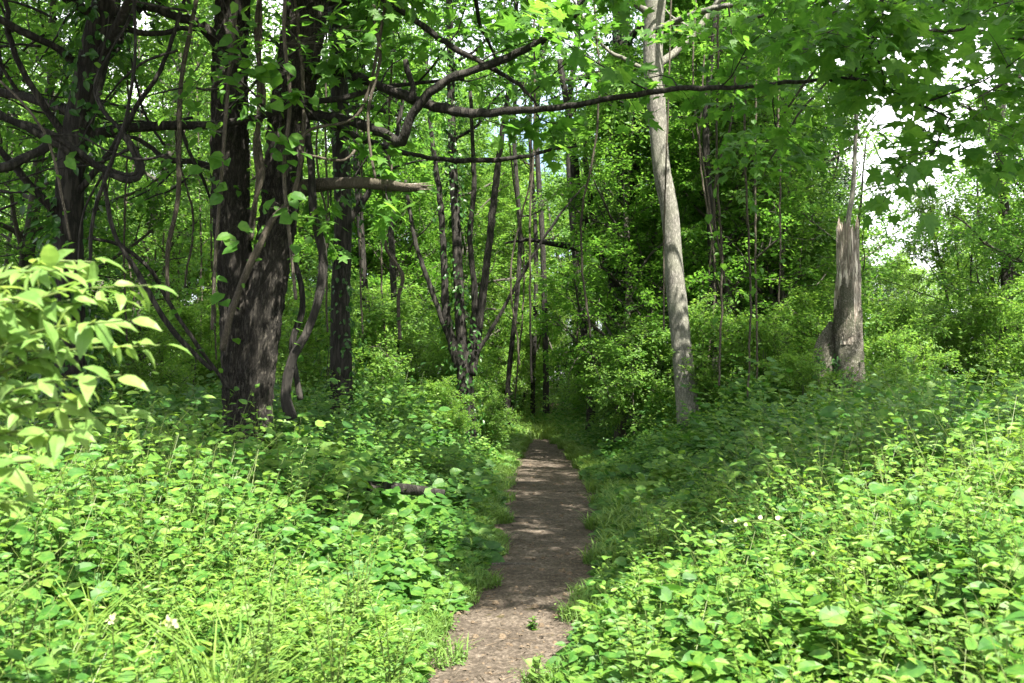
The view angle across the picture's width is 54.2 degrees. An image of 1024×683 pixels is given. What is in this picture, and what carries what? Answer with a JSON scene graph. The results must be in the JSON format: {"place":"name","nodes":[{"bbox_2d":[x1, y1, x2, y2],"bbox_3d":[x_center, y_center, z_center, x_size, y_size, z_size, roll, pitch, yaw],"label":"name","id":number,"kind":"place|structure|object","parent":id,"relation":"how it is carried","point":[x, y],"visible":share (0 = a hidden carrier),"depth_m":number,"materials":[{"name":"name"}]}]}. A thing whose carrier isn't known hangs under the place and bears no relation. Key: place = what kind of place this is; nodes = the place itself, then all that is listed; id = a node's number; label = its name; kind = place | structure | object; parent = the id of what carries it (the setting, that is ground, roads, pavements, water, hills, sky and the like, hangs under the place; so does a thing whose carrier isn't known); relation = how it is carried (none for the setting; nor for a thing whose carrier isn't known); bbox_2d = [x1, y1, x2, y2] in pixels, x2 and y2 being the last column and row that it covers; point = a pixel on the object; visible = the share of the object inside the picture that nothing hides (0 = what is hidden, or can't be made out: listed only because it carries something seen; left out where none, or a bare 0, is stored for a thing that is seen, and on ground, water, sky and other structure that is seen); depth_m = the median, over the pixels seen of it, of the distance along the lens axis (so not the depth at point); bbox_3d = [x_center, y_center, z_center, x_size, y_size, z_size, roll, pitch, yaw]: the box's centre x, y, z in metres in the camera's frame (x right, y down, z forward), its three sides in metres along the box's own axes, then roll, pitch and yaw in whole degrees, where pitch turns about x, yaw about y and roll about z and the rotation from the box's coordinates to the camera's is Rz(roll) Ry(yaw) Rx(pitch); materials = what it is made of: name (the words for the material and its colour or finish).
{"place":"outdoors","nodes":[
{"label":"outdoors","id":0,"kind":"place"},
{"bbox_2d":[426,439,597,682],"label":"path","id":1,"kind":"structure","parent":0,"point":[484,626],"depth_m":7.82,"materials":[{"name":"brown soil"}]},
{"bbox_2d":[0,0,1023,383],"label":"sky","id":2,"kind":"structure","parent":0,"point":[885,115],"materials":[{"name":"white"}]},
{"bbox_2d":[128,386,913,676],"bbox_3d":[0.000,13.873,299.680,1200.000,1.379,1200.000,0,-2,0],"label":"ground","id":3,"kind":"structure","parent":0,"point":[499,616],"depth_m":33.44,"materials":[{"name":"soil"}]},
{"bbox_2d":[0,521,57,682],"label":"lance leaved weed","id":4,"kind":"object","parent":3,"relation":"on","point":[23,573],"visible":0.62,"depth_m":3.75,"materials":[{"name":"green plant"}]},
{"bbox_2d":[0,56,104,379],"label":"understory tree","id":5,"kind":"object","parent":3,"relation":"on","point":[9,235],"visible":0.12,"depth_m":18.63,"materials":[{"name":"green plant"}]},
{"bbox_2d":[1,0,160,363],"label":"broadleaf tree","id":6,"kind":"object","parent":3,"relation":"on","point":[18,115],"visible":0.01,"depth_m":23.26,"materials":[{"name":"green plant"}]},
{"bbox_2d":[0,244,190,522],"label":"sapling","id":7,"kind":"object","parent":3,"relation":"on","point":[21,332],"visible":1,"depth_m":2.49,"materials":[{"name":"green plant"}]},
{"bbox_2d":[4,541,206,667],"bbox_3d":[-1.778,1.261,4.154,1.128,0.764,1.108,0,-2,0],"label":"grass tuft","id":8,"kind":"object","parent":3,"relation":"on","point":[75,611],"visible":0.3,"depth_m":4.17,"materials":[{"name":"green plant"}]},
{"bbox_2d":[0,0,211,377],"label":"slim tree","id":9,"kind":"object","parent":3,"relation":"on","point":[24,248],"visible":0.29,"depth_m":14.81,"materials":[{"name":"green plant"}]},
{"bbox_2d":[87,304,209,404],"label":"shrub","id":10,"kind":"object","parent":3,"relation":"on","point":[146,370],"visible":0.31,"depth_m":14.95,"materials":[{"name":"green plant"}]},
{"bbox_2d":[47,0,266,368],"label":"broadleaf tree","id":11,"kind":"object","parent":3,"relation":"on","point":[143,248],"visible":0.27,"depth_m":20.84,"materials":[{"name":"green plant"}]},
{"bbox_2d":[120,498,194,650],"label":"lance leaved weed","id":12,"kind":"object","parent":3,"relation":"on","point":[159,577],"visible":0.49,"depth_m":4.56,"materials":[{"name":"green plant"}]},
{"bbox_2d":[139,296,221,396],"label":"shrub","id":13,"kind":"object","parent":3,"relation":"on","point":[185,314],"visible":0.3,"depth_m":17.79,"materials":[{"name":"green plant"}]},
{"bbox_2d":[105,36,276,362],"bbox_3d":[-10.323,-3.640,30.416,6.667,12.626,5.747,-2,-3,33],"label":"broadleaf tree","id":14,"kind":"object","parent":3,"relation":"on","point":[195,275],"visible":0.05,"depth_m":30.39,"materials":[{"name":"green plant"}]},
{"bbox_2d":[59,578,373,682],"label":"grass tuft","id":15,"kind":"object","parent":3,"relation":"on","point":[212,669],"visible":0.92,"depth_m":3.84,"materials":[{"name":"green plant"}]},
{"bbox_2d":[144,0,359,355],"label":"broadleaf tree","id":16,"kind":"object","parent":3,"relation":"on","point":[253,177],"visible":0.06,"depth_m":25.77,"materials":[{"name":"green plant"}]},
{"bbox_2d":[232,535,287,682],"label":"lance leaved weed","id":17,"kind":"object","parent":3,"relation":"on","point":[251,637],"visible":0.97,"depth_m":3.83,"materials":[{"name":"green plant"}]},
{"bbox_2d":[0,347,528,682],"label":"undergrowth","id":18,"kind":"object","parent":3,"relation":"on","point":[104,500],"visible":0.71,"depth_m":5.97,"materials":[{"name":"green plant"}]},
{"bbox_2d":[0,0,541,450],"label":"dark tree","id":19,"kind":"object","parent":3,"relation":"on","point":[79,108],"visible":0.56,"depth_m":10.03,"materials":[{"name":"green plant"}]},
{"bbox_2d":[0,80,75,246],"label":"hanging vine","id":20,"kind":"object","parent":19,"relation":"hanging from","point":[70,163],"visible":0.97,"depth_m":7.66,"materials":[{"name":"brown plant"}]},
{"bbox_2d":[0,2,144,189],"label":"hanging vine","id":21,"kind":"object","parent":19,"relation":"hanging from","point":[69,148],"visible":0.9,"depth_m":9.03,"materials":[{"name":"brown plant"}]},
{"bbox_2d":[88,1,136,289],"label":"hanging vine","id":22,"kind":"object","parent":19,"relation":"hanging from","point":[105,178],"visible":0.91,"depth_m":8.91,"materials":[{"name":"brown plant"}]},
{"bbox_2d":[102,165,212,370],"bbox_3d":[-3.338,-0.669,9.408,1.039,1.893,0.276,1,-3,-18],"label":"hanging vine","id":23,"kind":"object","parent":19,"relation":"hanging from","point":[169,325],"visible":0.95,"depth_m":9.35,"materials":[{"name":"brown plant"}]},
{"bbox_2d":[165,0,200,299],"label":"hanging vine","id":24,"kind":"object","parent":19,"relation":"hanging from","point":[179,149],"visible":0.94,"depth_m":10.27,"materials":[{"name":"brown plant"}]},
{"bbox_2d":[188,0,282,329],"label":"leafy vine","id":25,"kind":"object","parent":19,"relation":"hanging from","point":[216,159],"visible":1,"depth_m":8.55,"materials":[{"name":"green plant"}]},
{"bbox_2d":[245,0,270,244],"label":"hanging vine","id":26,"kind":"object","parent":19,"relation":"hanging from","point":[259,163],"visible":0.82,"depth_m":10.68,"materials":[{"name":"brown plant"}]},
{"bbox_2d":[298,0,389,166],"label":"hanging vine","id":27,"kind":"object","parent":19,"relation":"hanging from","point":[337,123],"visible":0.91,"depth_m":10.41,"materials":[{"name":"brown plant"}]},
{"bbox_2d":[275,291,382,411],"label":"shrub","id":28,"kind":"object","parent":3,"relation":"on","point":[307,362],"visible":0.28,"depth_m":17.02,"materials":[{"name":"green plant"}]},
{"bbox_2d":[288,555,373,682],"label":"lance leaved weed","id":29,"kind":"object","parent":3,"relation":"on","point":[332,667],"visible":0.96,"depth_m":4.05,"materials":[{"name":"green plant"}]},
{"bbox_2d":[193,0,471,428],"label":"straight dark tree","id":30,"kind":"object","parent":3,"relation":"on","point":[341,332],"visible":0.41,"depth_m":15.04,"materials":[{"name":"green plant"}]},
{"bbox_2d":[250,80,437,378],"bbox_3d":[-5.689,-2.840,30.322,5.717,10.951,6.190,2,-3,-42],"label":"slim tree","id":31,"kind":"object","parent":3,"relation":"on","point":[307,247],"visible":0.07,"depth_m":29.93,"materials":[{"name":"green plant"}]},
{"bbox_2d":[278,251,412,397],"bbox_3d":[-3.303,0.227,19.584,2.878,4.016,3.847,1,-3,-23],"label":"shrub","id":32,"kind":"object","parent":3,"relation":"on","point":[353,282],"visible":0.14,"depth_m":19.30,"materials":[{"name":"green plant"}]},
{"bbox_2d":[277,285,437,411],"bbox_3d":[-2.958,0.535,19.004,3.206,3.347,2.398,1,-3,-16],"label":"shrub","id":33,"kind":"object","parent":3,"relation":"on","point":[375,317],"visible":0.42,"depth_m":19.00,"materials":[{"name":"green plant"}]},
{"bbox_2d":[336,518,384,645],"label":"lance leaved weed","id":34,"kind":"object","parent":3,"relation":"on","point":[362,601],"visible":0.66,"depth_m":5.16,"materials":[{"name":"green plant"}]},
{"bbox_2d":[313,3,442,354],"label":"slender tree","id":35,"kind":"object","parent":3,"relation":"on","point":[363,262],"visible":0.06,"depth_m":20.09,"materials":[{"name":"brown plant"}]},
{"bbox_2d":[293,1,481,347],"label":"broadleaf tree","id":36,"kind":"object","parent":3,"relation":"on","point":[427,252],"visible":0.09,"depth_m":29.91,"materials":[{"name":"green plant"}]},
{"bbox_2d":[363,580,421,682],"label":"lance leaved weed","id":37,"kind":"object","parent":3,"relation":"on","point":[396,669],"visible":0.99,"depth_m":4.33,"materials":[{"name":"green plant"}]},
{"bbox_2d":[311,94,489,367],"bbox_3d":[-3.196,-2.320,29.495,5.627,9.956,5.197,0,-3,-9],"label":"slim tree","id":38,"kind":"object","parent":3,"relation":"on","point":[418,224],"visible":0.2,"depth_m":28.93,"materials":[{"name":"green plant"}]},
{"bbox_2d":[387,319,456,423],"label":"shrub","id":39,"kind":"object","parent":3,"relation":"on","point":[412,347],"visible":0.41,"depth_m":23.61,"materials":[{"name":"green plant"}]},
{"bbox_2d":[354,3,501,372],"bbox_3d":[-2.404,-4.859,24.307,3.797,14.413,3.515,-1,-3,15],"label":"slender tree","id":40,"kind":"object","parent":3,"relation":"on","point":[391,245],"visible":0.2,"depth_m":24.09,"materials":[{"name":"green plant"}]},
{"bbox_2d":[369,273,499,390],"bbox_3d":[-2.480,0.376,26.794,4.168,4.351,3.118,0,-3,10],"label":"shrub","id":41,"kind":"object","parent":3,"relation":"on","point":[387,291],"visible":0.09,"depth_m":26.66,"materials":[{"name":"green plant"}]},
{"bbox_2d":[407,374,483,441],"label":"shrub","id":42,"kind":"object","parent":3,"relation":"on","point":[445,392],"visible":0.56,"depth_m":17.28,"materials":[{"name":"green plant"}]},
{"bbox_2d":[318,0,584,447],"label":"many stemmed tree","id":43,"kind":"object","parent":3,"relation":"on","point":[465,354],"visible":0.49,"depth_m":19.05,"materials":[{"name":"green plant"}]},
{"bbox_2d":[372,117,536,375],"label":"understory tree","id":44,"kind":"object","parent":3,"relation":"on","point":[487,147],"visible":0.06,"depth_m":37.73,"materials":[{"name":"green plant"}]},
{"bbox_2d":[367,419,542,682],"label":"grass","id":45,"kind":"structure","parent":3,"relation":"on","point":[429,632],"depth_m":7.57,"materials":[{"name":"green plant"}]},
{"bbox_2d":[455,0,581,429],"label":"slender tree","id":46,"kind":"object","parent":45,"relation":"on","point":[513,331],"visible":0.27,"depth_m":29.14,"materials":[{"name":"green plant"}]},
{"bbox_2d":[412,322,499,424],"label":"shrub","id":47,"kind":"object","parent":3,"relation":"on","point":[441,352],"visible":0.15,"depth_m":22.67,"materials":[{"name":"green plant"}]},
{"bbox_2d":[399,49,564,368],"bbox_3d":[-1.454,-3.597,33.527,7.000,13.257,6.035,1,-3,-25],"label":"broadleaf tree","id":48,"kind":"object","parent":3,"relation":"on","point":[507,324],"visible":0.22,"depth_m":33.84,"materials":[{"name":"green plant"}]},
{"bbox_2d":[473,375,530,449],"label":"shrub","id":49,"kind":"object","parent":3,"relation":"on","point":[493,418],"visible":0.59,"depth_m":19.74,"materials":[{"name":"green plant"}]},
{"bbox_2d":[0,0,1023,459],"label":"twin trunk tree","id":50,"kind":"object","parent":3,"relation":"on","point":[248,360],"visible":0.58,"depth_m":10.30,"materials":[{"name":"green plant"}]},
{"bbox_2d":[88,237,239,397],"bbox_3d":[-3.552,-0.109,10.408,1.705,1.803,0.310,2,-3,-34],"label":"hanging vine","id":51,"kind":"object","parent":50,"relation":"hanging from","point":[202,354],"visible":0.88,"depth_m":10.50,"materials":[{"name":"brown plant"}]},
{"bbox_2d":[219,0,312,350],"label":"hanging vine","id":52,"kind":"object","parent":50,"relation":"hanging from","point":[265,230],"visible":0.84,"depth_m":10.47,"materials":[{"name":"brown plant"}]},
{"bbox_2d":[288,248,312,400],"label":"hanging vine","id":53,"kind":"object","parent":50,"relation":"hanging from","point":[298,320],"visible":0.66,"depth_m":10.89,"materials":[{"name":"brown plant"}]},
{"bbox_2d":[277,93,336,427],"bbox_3d":[-2.164,-1.084,10.723,0.612,4.014,0.430,0,-2,0],"label":"hanging vine","id":54,"kind":"object","parent":50,"relation":"hanging from","point":[287,406],"visible":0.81,"depth_m":10.61,"materials":[{"name":"brown plant"}]},
{"bbox_2d":[248,0,383,299],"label":"leafy vine","id":55,"kind":"object","parent":50,"relation":"hanging from","point":[290,96],"visible":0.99,"depth_m":8.76,"materials":[{"name":"green plant"}]},
{"bbox_2d":[708,14,727,385],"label":"hanging vine","id":56,"kind":"object","parent":50,"relation":"hanging from","point":[722,265],"visible":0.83,"depth_m":12.17,"materials":[{"name":"brown plant"}]},
{"bbox_2d":[454,268,571,410],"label":"understory tree","id":57,"kind":"object","parent":3,"relation":"on","point":[493,290],"visible":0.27,"depth_m":36.46,"materials":[{"name":"green plant"}]},
{"bbox_2d":[428,150,601,367],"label":"understory tree","id":58,"kind":"object","parent":3,"relation":"on","point":[513,230],"visible":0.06,"depth_m":40.93,"materials":[{"name":"green plant"}]},
{"bbox_2d":[492,12,577,416],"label":"slender tree","id":59,"kind":"object","parent":3,"relation":"on","point":[538,174],"visible":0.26,"depth_m":34.12,"materials":[{"name":"green plant"}]},
{"bbox_2d":[504,16,585,415],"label":"slender tree","id":60,"kind":"object","parent":3,"relation":"on","point":[534,338],"visible":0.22,"depth_m":35.12,"materials":[{"name":"brown plant"}]},
{"bbox_2d":[480,117,615,347],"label":"understory tree","id":61,"kind":"object","parent":3,"relation":"on","point":[558,159],"visible":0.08,"depth_m":37.79,"materials":[{"name":"green plant"}]},
{"bbox_2d":[512,258,602,409],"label":"understory tree","id":62,"kind":"object","parent":3,"relation":"on","point":[539,373],"visible":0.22,"depth_m":35.46,"materials":[{"name":"green plant"}]},
{"bbox_2d":[517,0,614,431],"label":"slender tree","id":63,"kind":"object","parent":3,"relation":"on","point":[583,331],"visible":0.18,"depth_m":27.03,"materials":[{"name":"brown plant"}]},
{"bbox_2d":[541,336,655,438],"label":"shrub","id":64,"kind":"object","parent":3,"relation":"on","point":[578,391],"visible":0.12,"depth_m":22.96,"materials":[{"name":"green plant"}]},
{"bbox_2d":[476,0,729,441],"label":"ivy clad tree","id":65,"kind":"object","parent":3,"relation":"on","point":[618,39],"visible":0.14,"depth_m":21.90,"materials":[{"name":"green plant"}]},
{"bbox_2d":[578,312,674,436],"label":"shrub","id":66,"kind":"object","parent":3,"relation":"on","point":[619,387],"visible":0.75,"depth_m":18.82,"materials":[{"name":"green plant"}]},
{"bbox_2d":[608,614,671,682],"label":"leafy plant","id":67,"kind":"object","parent":3,"relation":"on","point":[632,658],"visible":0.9,"depth_m":4.15,"materials":[{"name":"green plant"}]},
{"bbox_2d":[547,0,754,411],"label":"broadleaf tree","id":68,"kind":"object","parent":3,"relation":"on","point":[574,293],"depth_m":30.23,"materials":[{"name":"green plant"}]},
{"bbox_2d":[520,39,783,441],"bbox_3d":[2.506,-1.910,20.612,4.677,8.960,5.065,1,-3,-19],"label":"slim tree","id":69,"kind":"object","parent":3,"relation":"on","point":[638,205],"visible":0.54,"depth_m":20.28,"materials":[{"name":"green plant"}]},
{"bbox_2d":[634,490,669,566],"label":"leafy plant","id":70,"kind":"object","parent":3,"relation":"on","point":[646,530],"visible":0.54,"depth_m":6.93,"materials":[{"name":"green plant"}]},
{"bbox_2d":[446,0,876,439],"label":"grey tree","id":71,"kind":"object","parent":3,"relation":"on","point":[677,304],"visible":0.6,"depth_m":16.97,"materials":[{"name":"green plant"}]},
{"bbox_2d":[565,0,794,406],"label":"slender tree","id":72,"kind":"object","parent":3,"relation":"on","point":[706,143],"visible":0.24,"depth_m":19.09,"materials":[{"name":"green plant"}]},
{"bbox_2d":[601,90,834,380],"bbox_3d":[5.013,-1.621,21.702,4.868,7.910,5.111,1,-3,-15],"label":"understory tree","id":73,"kind":"object","parent":3,"relation":"on","point":[738,253],"visible":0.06,"depth_m":20.66,"materials":[{"name":"green plant"}]},
{"bbox_2d":[654,290,807,413],"bbox_3d":[3.789,0.634,17.206,2.885,3.012,2.159,-2,-3,44],"label":"shrub","id":74,"kind":"object","parent":3,"relation":"on","point":[706,377],"visible":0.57,"depth_m":17.09,"materials":[{"name":"green plant"}]},
{"bbox_2d":[596,0,866,382],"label":"slim tree","id":75,"kind":"object","parent":3,"relation":"on","point":[729,290],"visible":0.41,"depth_m":19.59,"materials":[{"name":"green plant"}]},
{"bbox_2d":[489,333,1023,682],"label":"undergrowth","id":76,"kind":"object","parent":3,"relation":"on","point":[911,496],"visible":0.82,"depth_m":5.58,"materials":[{"name":"green plant"}]},
{"bbox_2d":[707,303,818,400],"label":"shrub","id":77,"kind":"object","parent":3,"relation":"on","point":[774,334],"visible":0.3,"depth_m":16.69,"materials":[{"name":"green plant"}]},
{"bbox_2d":[610,1,937,380],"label":"slim tree","id":78,"kind":"object","parent":3,"relation":"on","point":[845,183],"visible":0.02,"depth_m":24.86,"materials":[{"name":"green plant"}]},
{"bbox_2d":[668,0,919,351],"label":"slim tree","id":79,"kind":"object","parent":3,"relation":"on","point":[815,123],"visible":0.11,"depth_m":21.43,"materials":[{"name":"green plant"}]},
{"bbox_2d":[622,0,982,71],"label":"maple tree","id":80,"kind":"object","parent":3,"relation":"on","point":[703,32],"visible":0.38,"depth_m":14.39,"materials":[{"name":"green plant"}]},
{"bbox_2d":[757,346,851,416],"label":"shrub","id":81,"kind":"object","parent":3,"relation":"on","point":[793,365],"visible":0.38,"depth_m":15.39,"materials":[{"name":"green plant"}]},
{"bbox_2d":[681,77,945,372],"bbox_3d":[5.486,-1.509,20.492,4.636,7.533,4.868,1,-3,-11],"label":"understory tree","id":82,"kind":"object","parent":3,"relation":"on","point":[825,232],"visible":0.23,"depth_m":19.75,"materials":[{"name":"green plant"}]},
{"bbox_2d":[764,280,873,399],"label":"shrub","id":83,"kind":"object","parent":3,"relation":"on","point":[803,317],"visible":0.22,"depth_m":18.05,"materials":[{"name":"green plant"}]},
{"bbox_2d":[789,321,870,401],"bbox_3d":[5.062,0.864,16.128,1.386,2.396,1.357,-2,-3,41],"label":"mottled stump","id":84,"kind":"object","parent":3,"relation":"on","point":[825,339],"visible":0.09,"depth_m":16.06,"materials":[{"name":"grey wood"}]},
{"bbox_2d":[827,111,869,397],"bbox_3d":[5.374,-1.483,16.080,0.749,7.157,0.692,0,-2,0],"label":"broken snag","id":85,"kind":"object","parent":3,"relation":"on","point":[848,329],"visible":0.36,"depth_m":15.90,"materials":[{"name":"grey plant"}]},
{"bbox_2d":[677,0,1023,241],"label":"maple tree","id":86,"kind":"object","parent":3,"relation":"on","point":[803,29],"visible":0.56,"depth_m":8.39,"materials":[{"name":"green plant"}]},
{"bbox_2d":[739,67,759,403],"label":"hanging vine","id":87,"kind":"object","parent":86,"relation":"hanging from","point":[752,291],"visible":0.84,"depth_m":12.96,"materials":[{"name":"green plant"}]},
{"bbox_2d":[845,576,905,679],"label":"leafy plant","id":88,"kind":"object","parent":3,"relation":"on","point":[876,588],"visible":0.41,"depth_m":4.13,"materials":[{"name":"green plant"}]},
{"bbox_2d":[804,294,952,387],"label":"shrub","id":89,"kind":"object","parent":3,"relation":"on","point":[911,316],"visible":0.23,"depth_m":17.84,"materials":[{"name":"green plant"}]},
{"bbox_2d":[861,257,956,375],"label":"understory tree","id":90,"kind":"object","parent":3,"relation":"on","point":[932,287],"visible":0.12,"depth_m":29.42,"materials":[{"name":"green plant"}]},
{"bbox_2d":[864,323,987,401],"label":"shrub","id":91,"kind":"object","parent":3,"relation":"on","point":[884,344],"visible":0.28,"depth_m":16.75,"materials":[{"name":"green plant"}]},
{"bbox_2d":[864,177,1023,390],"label":"understory tree","id":92,"kind":"object","parent":3,"relation":"on","point":[920,207],"visible":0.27,"depth_m":26.84,"materials":[{"name":"green plant"}]},
{"bbox_2d":[924,596,989,682],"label":"leafy plant","id":93,"kind":"object","parent":3,"relation":"on","point":[972,653],"visible":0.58,"depth_m":3.68,"materials":[{"name":"green plant"}]},
{"bbox_2d":[910,301,1008,395],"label":"shrub","id":94,"kind":"object","parent":3,"relation":"on","point":[941,342],"visible":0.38,"depth_m":19.77,"materials":[{"name":"green plant"}]},
{"bbox_2d":[900,6,1023,355],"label":"slim tree","id":95,"kind":"object","parent":3,"relation":"on","point":[985,231],"visible":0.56,"depth_m":20.01,"materials":[{"name":"green plant"}]},
{"bbox_2d":[923,8,1023,346],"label":"slender tree","id":96,"kind":"object","parent":3,"relation":"on","point":[1004,275],"visible":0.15,"depth_m":24.16,"materials":[{"name":"green plant"}]},
{"bbox_2d":[929,89,1023,380],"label":"understory tree","id":97,"kind":"object","parent":3,"relation":"on","point":[965,185],"visible":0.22,"depth_m":24.44,"materials":[{"name":"green plant"}]},
{"bbox_2d":[937,275,1023,394],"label":"shrub","id":98,"kind":"object","parent":3,"relation":"on","point":[1009,341],"visible":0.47,"depth_m":18.76,"materials":[{"name":"green plant"}]},
{"bbox_2d":[984,272,1023,386],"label":"shrub","id":99,"kind":"object","parent":3,"relation":"on","point":[1019,310],"visible":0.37,"depth_m":16.80,"materials":[{"name":"green plant"}]},
{"bbox_2d":[491,405,678,682],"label":"grass","id":100,"kind":"structure","parent":0,"point":[549,433],"depth_m":10.46,"materials":[{"name":"green plant"}]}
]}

